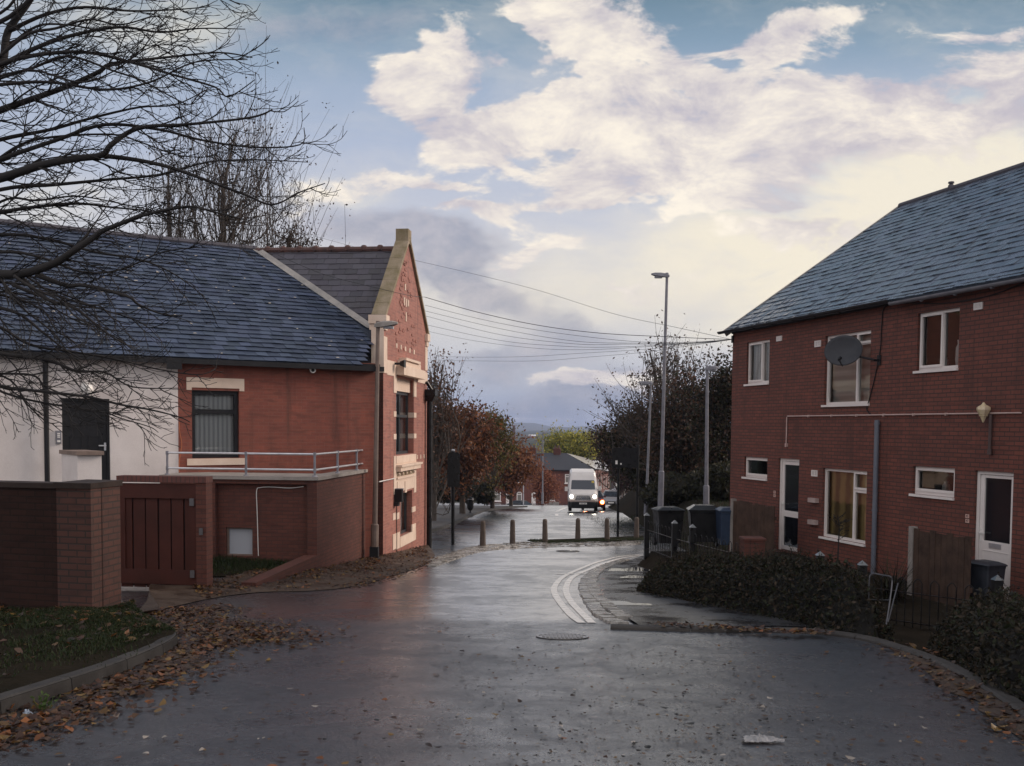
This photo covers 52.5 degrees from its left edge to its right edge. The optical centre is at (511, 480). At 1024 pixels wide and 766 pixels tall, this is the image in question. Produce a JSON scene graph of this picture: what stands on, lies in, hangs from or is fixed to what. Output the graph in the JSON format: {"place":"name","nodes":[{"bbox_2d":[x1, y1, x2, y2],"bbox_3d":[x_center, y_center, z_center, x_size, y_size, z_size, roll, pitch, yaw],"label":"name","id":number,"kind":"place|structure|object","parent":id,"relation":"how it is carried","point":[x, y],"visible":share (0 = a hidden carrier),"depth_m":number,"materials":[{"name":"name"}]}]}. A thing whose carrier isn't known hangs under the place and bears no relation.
{"place":"outdoors","nodes":[
{"label":"outdoors","id":0,"kind":"place"},
{"bbox_2d":[0,599,176,700],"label":"verge","id":1,"kind":"structure","parent":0,"point":[31,675],"depth_m":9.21,"materials":[{"name":"green plant"}]},
{"bbox_2d":[0,599,165,674],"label":"leaves","id":2,"kind":"object","parent":1,"relation":"on","point":[19,650],"visible":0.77,"depth_m":10.95,"materials":[{"name":"brown plant"}]},
{"bbox_2d":[0,0,346,464],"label":"bare tree","id":3,"kind":"object","parent":1,"relation":"on","point":[15,16],"visible":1,"depth_m":9.36,"materials":[{"name":"brown plant"}]},
{"bbox_2d":[213,554,291,575],"bbox_3d":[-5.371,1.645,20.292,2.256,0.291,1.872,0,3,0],"label":"grass","id":4,"kind":"structure","parent":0,"point":[270,564],"depth_m":20.59,"materials":[{"name":"green plant"}]},
{"bbox_2d":[140,545,434,611],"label":"footpath","id":5,"kind":"structure","parent":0,"point":[165,596],"depth_m":17.93,"materials":[{"name":"grey concrete"}]},
{"bbox_2d":[192,545,437,597],"bbox_3d":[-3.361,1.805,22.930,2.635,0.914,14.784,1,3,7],"label":"leaves","id":6,"kind":"object","parent":5,"relation":"on","point":[370,560],"visible":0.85,"depth_m":19.47,"materials":[{"name":"brown plant"}]},
{"bbox_2d":[426,505,527,531],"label":"pavement","id":7,"kind":"structure","parent":0,"point":[442,522],"depth_m":61.96,"materials":[{"name":"stone"}]},
{"bbox_2d":[432,474,496,505],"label":"hedge","id":8,"kind":"object","parent":7,"relation":"on","point":[486,498],"visible":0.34,"depth_m":76.63,"materials":[{"name":"green plant"}]},
{"bbox_2d":[0,503,1023,765],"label":"road","id":9,"kind":"structure","parent":0,"point":[486,605],"depth_m":8.48,"materials":[{"name":"grey asphalt"}]},
{"bbox_2d":[31,690,60,709],"bbox_3d":[-3.392,1.603,7.533,0.208,0.152,0.160,-1,3,-27],"label":"weed","id":10,"kind":"object","parent":9,"relation":"on","point":[43,705],"visible":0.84,"depth_m":7.52,"materials":[{"name":"green plant"}]},
{"bbox_2d":[0,690,168,751],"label":"leaves","id":11,"kind":"object","parent":9,"relation":"on","point":[23,721],"visible":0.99,"depth_m":7.20,"materials":[{"name":"brown plant"}]},
{"bbox_2d":[0,632,177,714],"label":"kerb","id":12,"kind":"structure","parent":9,"relation":"on","point":[102,672],"depth_m":8.46,"materials":[{"name":"concrete"}]},
{"bbox_2d":[42,632,303,709],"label":"leaves","id":13,"kind":"object","parent":9,"relation":"on","point":[144,676],"visible":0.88,"depth_m":8.96,"materials":[{"name":"brown plant"}]},
{"bbox_2d":[144,603,252,620],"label":"leaves","id":14,"kind":"object","parent":9,"relation":"on","point":[186,610],"visible":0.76,"depth_m":13.82,"materials":[{"name":"brown plant"}]},
{"bbox_2d":[156,612,357,655],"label":"leaves","id":15,"kind":"object","parent":9,"relation":"on","point":[213,628],"visible":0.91,"depth_m":11.83,"materials":[{"name":"brown plant"}]},
{"bbox_2d":[55,611,1018,765],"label":"leaves","id":16,"kind":"object","parent":9,"relation":"on","point":[559,735],"visible":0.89,"depth_m":7.18,"materials":[{"name":"brown plant"}]},
{"bbox_2d":[536,633,588,639],"bbox_3d":[0.572,1.760,11.740,0.600,0.042,0.480,0,3,0],"label":"manhole cover","id":17,"kind":"object","parent":9,"relation":"on","point":[564,636],"visible":1,"depth_m":11.68,"materials":[{"name":"grey metal"}]},
{"bbox_2d":[565,469,600,510],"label":"van","id":18,"kind":"object","parent":9,"relation":"on","point":[582,488],"visible":1,"depth_m":71.38,"materials":[{"name":"white paint"}]},
{"bbox_2d":[551,555,631,622],"bbox_3d":[1.636,1.894,20.820,1.212,1.027,15.592,1,3,10],"label":"road marking","id":19,"kind":"object","parent":9,"relation":"on","point":[564,607],"visible":1,"depth_m":16.56,"materials":[{"name":"paint"}]},
{"bbox_2d":[563,556,634,622],"bbox_3d":[1.732,1.893,20.592,1.101,0.996,15.114,1,3,9],"label":"road marking","id":20,"kind":"object","parent":9,"relation":"on","point":[577,608],"visible":0.93,"depth_m":16.74,"materials":[{"name":"paint"}]},
{"bbox_2d":[228,638,979,765],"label":"leaves","id":21,"kind":"object","parent":9,"relation":"on","point":[618,761],"visible":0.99,"depth_m":7.20,"materials":[{"name":"brown plant"}]},
{"bbox_2d":[578,559,631,623],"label":"kerb","id":22,"kind":"structure","parent":9,"relation":"on","point":[590,592],"depth_m":15.65,"materials":[{"name":"grey concrete"}]},
{"bbox_2d":[603,490,620,504],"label":"car","id":23,"kind":"object","parent":9,"relation":"on","point":[610,498],"visible":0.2,"depth_m":95.01,"materials":[{"name":"silver metal"}]},
{"bbox_2d":[651,272,669,505],"bbox_3d":[5.070,-3.094,35.885,0.620,8.126,0.260,0,3,0],"label":"street lamp","id":24,"kind":"object","parent":9,"relation":"on","point":[661,471],"visible":0.97,"depth_m":35.86,"materials":[{"name":"grey metal"}]},
{"bbox_2d":[686,504,717,543],"bbox_3d":[4.624,1.055,25.033,0.801,0.981,0.761,1,3,3],"label":"wheelie bin","id":25,"kind":"object","parent":9,"relation":"on","point":[702,518],"visible":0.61,"depth_m":24.71,"materials":[{"name":"black plastic"}]},
{"bbox_2d":[715,507,730,546],"bbox_3d":[5.051,1.097,24.434,0.478,0.967,0.761,0,3,0],"label":"wheelie bin","id":26,"kind":"object","parent":9,"relation":"on","point":[723,515],"visible":0.71,"depth_m":24.13,"materials":[{"name":"blue plastic"}]},
{"bbox_2d":[742,733,784,741],"bbox_3d":[1.639,1.668,6.761,0.275,0.058,0.123,0,3,0],"label":"paper","id":27,"kind":"object","parent":9,"relation":"on","point":[759,737],"visible":1,"depth_m":6.74,"materials":[{"name":"white paper"}]},
{"bbox_2d":[610,624,1023,715],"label":"kerb","id":28,"kind":"structure","parent":9,"relation":"on","point":[1013,701],"depth_m":11.22,"materials":[{"name":"grey concrete"}]},
{"bbox_2d":[862,643,1023,750],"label":"leaves","id":29,"kind":"object","parent":9,"relation":"on","point":[972,683],"visible":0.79,"depth_m":8.43,"materials":[{"name":"brown plant"}]},
{"bbox_2d":[0,0,1023,426],"label":"sky","id":30,"kind":"structure","parent":0,"point":[580,151],"materials":[{"name":"blue"}]},
{"bbox_2d":[426,540,641,566],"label":"path","id":31,"kind":"structure","parent":0,"point":[453,555],"depth_m":31.74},
{"bbox_2d":[480,521,485,545],"bbox_3d":[-0.911,1.722,32.408,0.240,0.960,0.240,0,3,0],"label":"bollard","id":32,"kind":"object","parent":31,"relation":"on","point":[482,534],"visible":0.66,"depth_m":32.33,"materials":[{"name":"stone"}]},
{"bbox_2d":[506,423,616,430],"bbox_3d":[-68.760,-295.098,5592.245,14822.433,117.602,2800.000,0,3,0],"label":"hills","id":33,"kind":"structure","parent":0,"point":[531,426],"depth_m":4913.50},
{"bbox_2d":[528,535,649,543],"bbox_3d":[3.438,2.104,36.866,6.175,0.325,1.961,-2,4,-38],"label":"verge","id":34,"kind":"structure","parent":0,"point":[602,538],"depth_m":36.23,"materials":[{"name":"green plant"}]},
{"bbox_2d":[612,445,638,536],"bbox_3d":[4.238,0.533,38.876,1.040,3.746,0.175,0,3,0],"label":"sign board","id":35,"kind":"object","parent":34,"relation":"on","point":[625,457],"visible":0.87,"depth_m":38.76,"materials":[{"name":"black metal"}]},
{"bbox_2d":[597,556,807,625],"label":"pavement","id":36,"kind":"structure","parent":0,"point":[613,585],"depth_m":14.53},
{"bbox_2d":[590,601,651,604],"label":"puddle","id":37,"kind":"object","parent":36,"relation":"on","point":[621,603],"visible":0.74,"depth_m":15.12,"materials":[{"name":"black liquid"}]},
{"bbox_2d":[651,506,684,544],"bbox_3d":[3.705,1.081,24.734,0.673,0.945,0.761,0,3,-7],"label":"wheelie bin","id":38,"kind":"object","parent":36,"relation":"on","point":[666,516],"visible":0.73,"depth_m":24.41,"materials":[{"name":"black plastic"}]},
{"bbox_2d":[647,621,835,634],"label":"leaves","id":39,"kind":"object","parent":36,"relation":"on","point":[813,631],"visible":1,"depth_m":12.10,"materials":[{"name":"brown plant"}]},
{"bbox_2d":[432,430,988,650],"bbox_3d":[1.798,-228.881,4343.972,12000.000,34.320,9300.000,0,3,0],"label":"ground","id":40,"kind":"structure","parent":0,"point":[907,633],"depth_m":18.54,"materials":[{"name":"plant"}]},
{"bbox_2d":[0,479,122,608],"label":"garden wall","id":41,"kind":"structure","parent":40,"relation":"on","point":[60,543],"depth_m":11.95,"materials":[{"name":"brick"}]},
{"bbox_2d":[59,450,103,481],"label":"ramp wall","id":42,"kind":"structure","parent":40,"relation":"on","point":[81,464],"depth_m":18.79,"materials":[{"name":"white paint"}]},
{"bbox_2d":[116,475,212,586],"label":"brick pier","id":43,"kind":"structure","parent":40,"relation":"on","point":[204,554],"depth_m":16.79,"materials":[{"name":"red brick"}]},
{"bbox_2d":[120,483,196,586],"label":"wooden gate","id":44,"kind":"structure","parent":43,"relation":"attached to","point":[158,531],"depth_m":16.89,"materials":[{"name":"brown wood"}]},
{"bbox_2d":[110,19,261,246],"bbox_3d":[-11.989,-6.173,35.887,6.453,18.270,6.841,0,3,0],"label":"bare tree","id":45,"kind":"object","parent":40,"relation":"on","point":[168,234],"visible":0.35,"depth_m":36.39,"materials":[{"name":"brown plant"}]},
{"bbox_2d":[0,219,437,556],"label":"brick hall","id":46,"kind":"structure","parent":40,"relation":"on","point":[280,331],"depth_m":23.96,"materials":[{"name":"red brick"}]},
{"bbox_2d":[64,401,106,479],"bbox_3d":[-8.648,-0.218,21.067,0.813,2.794,0.108,-2,4,-34],"label":"door","id":47,"kind":"structure","parent":46,"relation":"in","point":[89,439],"depth_m":21.05,"materials":[{"name":"black paint"}]},
{"bbox_2d":[166,357,181,369],"bbox_3d":[-7.114,-2.448,21.718,0.320,0.240,0.292,-2,4,-34],"label":"floodlight","id":48,"kind":"object","parent":46,"relation":"attached to","point":[169,365],"visible":0.93,"depth_m":21.59,"materials":[{"name":"black paint"}]},
{"bbox_2d":[192,390,237,457],"bbox_3d":[-6.482,-1.226,22.564,1.136,1.556,0.120,-2,4,-34],"label":"window","id":49,"kind":"structure","parent":46,"relation":"in","point":[217,431],"depth_m":22.61,"materials":[{"name":"grey glass"}]},
{"bbox_2d":[394,488,403,505],"bbox_3d":[-2.929,0.424,26.835,0.208,0.449,0.260,1,3,6],"label":"alarm box","id":50,"kind":"object","parent":46,"relation":"attached to","point":[398,497],"visible":1,"depth_m":26.76,"materials":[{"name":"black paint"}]},
{"bbox_2d":[396,391,407,453],"bbox_3d":[-3.099,-1.559,28.004,0.372,1.682,2.242,0,3,0],"label":"window","id":51,"kind":"structure","parent":46,"relation":"in","point":[400,416],"depth_m":28.71,"materials":[{"name":"black glass"}]},
{"bbox_2d":[400,492,406,533],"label":"window","id":52,"kind":"structure","parent":46,"relation":"in","point":[402,530],"depth_m":28.98,"materials":[{"name":"black glass"}]},
{"bbox_2d":[104,6,353,247],"bbox_3d":[-10.254,-6.779,37.312,9.343,19.547,8.992,0,3,0],"label":"bare tree","id":53,"kind":"object","parent":40,"relation":"on","point":[223,224],"visible":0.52,"depth_m":37.14,"materials":[{"name":"brown plant"}]},
{"bbox_2d":[160,469,367,586],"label":"retaining wall","id":54,"kind":"structure","parent":40,"relation":"on","point":[304,521],"depth_m":21.07,"materials":[{"name":"brick"}]},
{"bbox_2d":[227,527,252,555],"bbox_3d":[-5.538,1.236,21.212,0.560,0.578,0.080,1,3,6],"label":"meter box","id":55,"kind":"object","parent":54,"relation":"in","point":[239,540],"depth_m":21.21,"materials":[{"name":"white plastic"}]},
{"bbox_2d":[164,449,362,476],"bbox_3d":[-5.231,-0.459,23.182,3.206,0.485,4.611,1,3,6],"label":"handrail","id":56,"kind":"object","parent":54,"relation":"on","point":[314,469],"visible":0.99,"depth_m":20.99,"materials":[{"name":"grey metal"}]},
{"bbox_2d":[237,154,354,247],"bbox_3d":[-7.220,-4.155,35.944,7.247,14.140,4.998,0,3,0],"label":"bare tree","id":57,"kind":"object","parent":40,"relation":"on","point":[289,238],"visible":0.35,"depth_m":35.36,"materials":[{"name":"brown plant"}]},
{"bbox_2d":[369,321,397,557],"bbox_3d":[-3.005,-0.875,24.331,0.655,5.710,0.276,0,3,0],"label":"street lamp","id":58,"kind":"object","parent":40,"relation":"on","point":[374,546],"visible":0.88,"depth_m":24.33,"materials":[{"name":"grey metal"}]},
{"bbox_2d":[447,449,459,544],"bbox_3d":[-1.865,0.566,33.176,0.400,3.156,0.230,0,3,0],"label":"traffic signal","id":59,"kind":"object","parent":40,"relation":"on","point":[453,469],"visible":0.94,"depth_m":33.03,"materials":[{"name":"black metal"}]},
{"bbox_2d":[427,343,488,520],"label":"autumn tree","id":60,"kind":"object","parent":40,"relation":"on","point":[440,415],"visible":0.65,"depth_m":49.58,"materials":[{"name":"brown plant"}]},
{"bbox_2d":[435,397,508,513],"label":"autumn tree","id":61,"kind":"object","parent":40,"relation":"on","point":[478,453],"visible":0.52,"depth_m":61.46,"materials":[{"name":"brown plant"}]},
{"bbox_2d":[473,401,523,507],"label":"autumn tree","id":62,"kind":"object","parent":40,"relation":"on","point":[510,447],"visible":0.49,"depth_m":77.60,"materials":[{"name":"brown plant"}]},
{"bbox_2d":[487,446,527,502],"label":"terraced house","id":63,"kind":"structure","parent":40,"relation":"on","point":[501,499],"depth_m":150.30,"materials":[{"name":"brown brick"}]},
{"bbox_2d":[474,425,548,505],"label":"autumn tree","id":64,"kind":"object","parent":40,"relation":"on","point":[515,476],"visible":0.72,"depth_m":91.50,"materials":[{"name":"brown plant"}]},
{"bbox_2d":[525,455,565,504],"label":"autumn tree","id":65,"kind":"object","parent":40,"relation":"on","point":[550,485],"visible":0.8,"depth_m":127.54,"materials":[{"name":"brown plant"}]},
{"bbox_2d":[528,445,594,503],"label":"terraced house","id":66,"kind":"structure","parent":40,"relation":"on","point":[562,464],"depth_m":150.60,"materials":[{"name":"red brick"}]},
{"bbox_2d":[522,416,600,463],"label":"broadleaf tree","id":67,"kind":"object","parent":40,"relation":"on","point":[569,444],"visible":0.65,"depth_m":183.14,"materials":[{"name":"green plant"}]},
{"bbox_2d":[567,453,609,492],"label":"side range","id":68,"kind":"structure","parent":40,"relation":"on","point":[592,463],"depth_m":170.03,"materials":[{"name":"grey"}]},
{"bbox_2d":[581,420,634,498],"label":"autumn tree","id":69,"kind":"object","parent":40,"relation":"on","point":[608,465],"visible":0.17,"depth_m":99.64,"materials":[{"name":"brown plant"}]},
{"bbox_2d":[572,393,667,497],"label":"autumn tree","id":70,"kind":"object","parent":40,"relation":"on","point":[630,472],"visible":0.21,"depth_m":63.40,"materials":[{"name":"brown plant"}]},
{"bbox_2d":[638,381,652,514],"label":"street lamp","id":71,"kind":"object","parent":40,"relation":"on","point":[650,383],"visible":0.74,"depth_m":49.91,"materials":[{"name":"grey metal"}]},
{"bbox_2d":[577,310,715,473],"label":"autumn tree","id":72,"kind":"object","parent":40,"relation":"on","point":[640,409],"visible":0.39,"depth_m":57.48,"materials":[{"name":"brown plant"}]},
{"bbox_2d":[587,497,729,550],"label":"grass","id":73,"kind":"structure","parent":40,"relation":"on","point":[653,524],"depth_m":41.68,"materials":[{"name":"green plant"}]},
{"bbox_2d":[644,513,677,559],"bbox_3d":[3.219,1.415,22.591,0.151,1.300,2.039,0,3,-10],"label":"iron fence","id":74,"kind":"object","parent":40,"relation":"on","point":[674,533],"visible":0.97,"depth_m":22.64,"materials":[{"name":"grey metal"}]},
{"bbox_2d":[628,356,727,480],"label":"autumn tree","id":75,"kind":"object","parent":40,"relation":"on","point":[676,459],"visible":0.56,"depth_m":53.20,"materials":[{"name":"green plant"}]},
{"bbox_2d":[639,460,730,507],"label":"bush","id":76,"kind":"object","parent":40,"relation":"on","point":[679,487],"visible":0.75,"depth_m":44.02,"materials":[{"name":"green plant"}]},
{"bbox_2d":[660,344,732,470],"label":"autumn tree","id":77,"kind":"object","parent":40,"relation":"on","point":[719,441],"visible":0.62,"depth_m":46.47,"materials":[{"name":"green plant"}]},
{"bbox_2d":[703,366,718,503],"bbox_3d":[6.981,-1.531,36.467,0.480,4.987,0.260,0,3,0],"label":"street lamp","id":78,"kind":"object","parent":40,"relation":"on","point":[706,485],"visible":0.92,"depth_m":36.42,"materials":[{"name":"grey metal"}]},
{"bbox_2d":[739,536,766,556],"bbox_3d":[3.999,1.543,17.303,0.380,1.210,0.380,0,3,0],"label":"wheelie bin","id":79,"kind":"object","parent":40,"relation":"on","point":[745,542],"visible":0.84,"depth_m":17.11,"materials":[{"name":"red plastic"}]},
{"bbox_2d":[730,499,776,556],"bbox_3d":[5.370,1.158,23.157,0.100,1.387,1.993,0,3,-15],"label":"fence panel","id":80,"kind":"object","parent":40,"relation":"on","point":[747,518],"visible":0.72,"depth_m":23.14,"materials":[{"name":"brown wood"}]},
{"bbox_2d":[628,543,901,642],"bbox_3d":[3.283,1.489,15.834,3.388,1.611,8.800,0,3,0],"label":"hedge","id":81,"kind":"object","parent":40,"relation":"on","point":[813,592],"visible":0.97,"depth_m":13.87,"materials":[{"name":"green plant"}]},
{"bbox_2d":[868,573,898,624],"bbox_3d":[4.386,1.427,12.352,0.313,0.632,0.703,2,3,28],"label":"tube frame","id":82,"kind":"object","parent":81,"relation":"in","point":[888,613],"visible":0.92,"depth_m":12.26,"materials":[{"name":"grey metal"}]},
{"bbox_2d":[689,524,866,590],"bbox_3d":[4.410,1.663,18.038,0.231,1.300,5.909,0,3,-15],"label":"iron fence","id":83,"kind":"object","parent":40,"relation":"on","point":[693,544],"visible":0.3,"depth_m":19.94,"materials":[{"name":"grey metal"}]},
{"bbox_2d":[828,512,852,564],"bbox_3d":[5.584,1.238,17.674,0.350,1.506,0.338,0,3,-13],"label":"sapling","id":84,"kind":"object","parent":40,"relation":"on","point":[839,534],"visible":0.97,"depth_m":17.66,"materials":[{"name":"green plant"}]},
{"bbox_2d":[717,162,1023,603],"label":"brick house","id":85,"kind":"structure","parent":40,"relation":"on","point":[911,292],"depth_m":20.33,"materials":[{"name":"brick"}]},
{"bbox_2d":[741,457,766,480],"bbox_3d":[6.042,-0.319,25.064,0.440,0.597,1.258,0,3,-15],"label":"window","id":86,"kind":"structure","parent":85,"relation":"in","point":[756,467],"depth_m":25.50,"materials":[{"name":"plastic"}]},
{"bbox_2d":[744,340,769,385],"bbox_3d":[5.967,-2.842,24.899,0.240,1.114,1.233,0,3,-15],"label":"window","id":87,"kind":"structure","parent":85,"relation":"in","point":[758,371],"depth_m":25.16,"materials":[{"name":"plastic"}]},
{"bbox_2d":[781,461,798,551],"bbox_3d":[6.332,0.576,23.580,0.095,2.022,0.775,0,3,-15],"label":"door","id":88,"kind":"structure","parent":85,"relation":"in","point":[790,477],"depth_m":23.63,"materials":[{"name":"plastic"}]},
{"bbox_2d":[818,468,866,546],"bbox_3d":[6.913,0.499,21.427,0.240,1.563,1.703,0,3,-15],"label":"window","id":89,"kind":"structure","parent":85,"relation":"in","point":[845,490],"depth_m":21.62,"materials":[{"name":"plastic"}]},
{"bbox_2d":[821,330,870,406],"bbox_3d":[6.934,-2.298,21.284,0.240,1.557,1.741,0,3,-15],"label":"window","id":90,"kind":"structure","parent":85,"relation":"in","point":[847,385],"depth_m":21.38,"materials":[{"name":"plastic"}]},
{"bbox_2d":[824,335,880,366],"bbox_3d":[6.704,-2.569,20.440,1.028,0.630,0.512,1,3,11],"label":"satellite dish","id":91,"kind":"object","parent":85,"relation":"attached to","point":[842,350],"visible":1,"depth_m":20.58,"materials":[{"name":"black paint"}]},
{"bbox_2d":[909,466,954,500],"bbox_3d":[7.790,0.010,18.711,0.540,0.615,1.260,0,3,-15],"label":"window","id":92,"kind":"structure","parent":85,"relation":"in","point":[929,481],"depth_m":19.08,"materials":[{"name":"plastic"}]},
{"bbox_2d":[913,307,959,373],"bbox_3d":[7.860,-2.514,18.582,0.640,1.151,1.242,0,3,-15],"label":"window","id":93,"kind":"structure","parent":85,"relation":"in","point":[939,330],"depth_m":19.03,"materials":[{"name":"plastic"}]},
{"bbox_2d":[976,402,990,421],"bbox_3d":[7.821,-1.133,17.200,0.245,0.330,0.199,0,3,-17],"label":"wall lantern","id":94,"kind":"object","parent":85,"relation":"attached to","point":[983,409],"depth_m":17.14,"materials":[{"name":"beige glass"}]},
{"bbox_2d":[979,475,1012,598],"bbox_3d":[8.029,0.923,17.224,0.095,2.020,0.764,0,3,-15],"label":"door","id":95,"kind":"structure","parent":85,"relation":"in","point":[996,504],"depth_m":17.21,"materials":[{"name":"plastic"}]},
{"bbox_2d":[852,550,930,603],"bbox_3d":[6.194,1.521,17.062,1.567,0.974,1.590,2,3,23],"label":"spiky shrub","id":96,"kind":"object","parent":40,"relation":"on","point":[886,586],"visible":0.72,"depth_m":17.06,"materials":[{"name":"green plant"}]},
{"bbox_2d":[866,573,1003,630],"bbox_3d":[5.856,1.857,14.543,0.183,1.300,2.028,-2,4,-41],"label":"iron fence","id":97,"kind":"object","parent":40,"relation":"on","point":[996,581],"visible":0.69,"depth_m":14.50,"materials":[{"name":"grey"}]},
{"bbox_2d":[907,526,973,606],"bbox_3d":[7.009,1.500,17.014,0.100,1.372,1.529,0,3,-15],"label":"fence panel","id":98,"kind":"object","parent":40,"relation":"on","point":[946,560],"visible":0.69,"depth_m":16.96,"materials":[{"name":"brown wood"}]},
{"bbox_2d":[923,572,1023,701],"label":"hedge","id":99,"kind":"object","parent":40,"relation":"on","point":[984,642],"visible":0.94,"depth_m":9.54,"materials":[{"name":"green plant"}]},
{"bbox_2d":[970,559,1007,604],"bbox_3d":[7.518,1.639,16.551,0.389,0.747,0.636,0,3,-17],"label":"wheelie bin","id":100,"kind":"object","parent":40,"relation":"on","point":[984,572],"visible":0.46,"depth_m":16.32,"materials":[{"name":"plastic"}]},
{"bbox_3d":[5.547,-3.560,26.090,0.051,0.180,0.094,0,3,0],"label":"wire bracket","id":101,"kind":"object","parent":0,"visible":0},
{"bbox_2d":[425,297,731,339],"bbox_3d":[1.643,-4.145,26.438,7.829,1.107,0.021,1,3,6],"label":"overhead wire","id":102,"kind":"object","parent":101,"relation":"attached to","point":[576,330],"visible":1,"depth_m":26.45,"materials":[{"name":"grey"}]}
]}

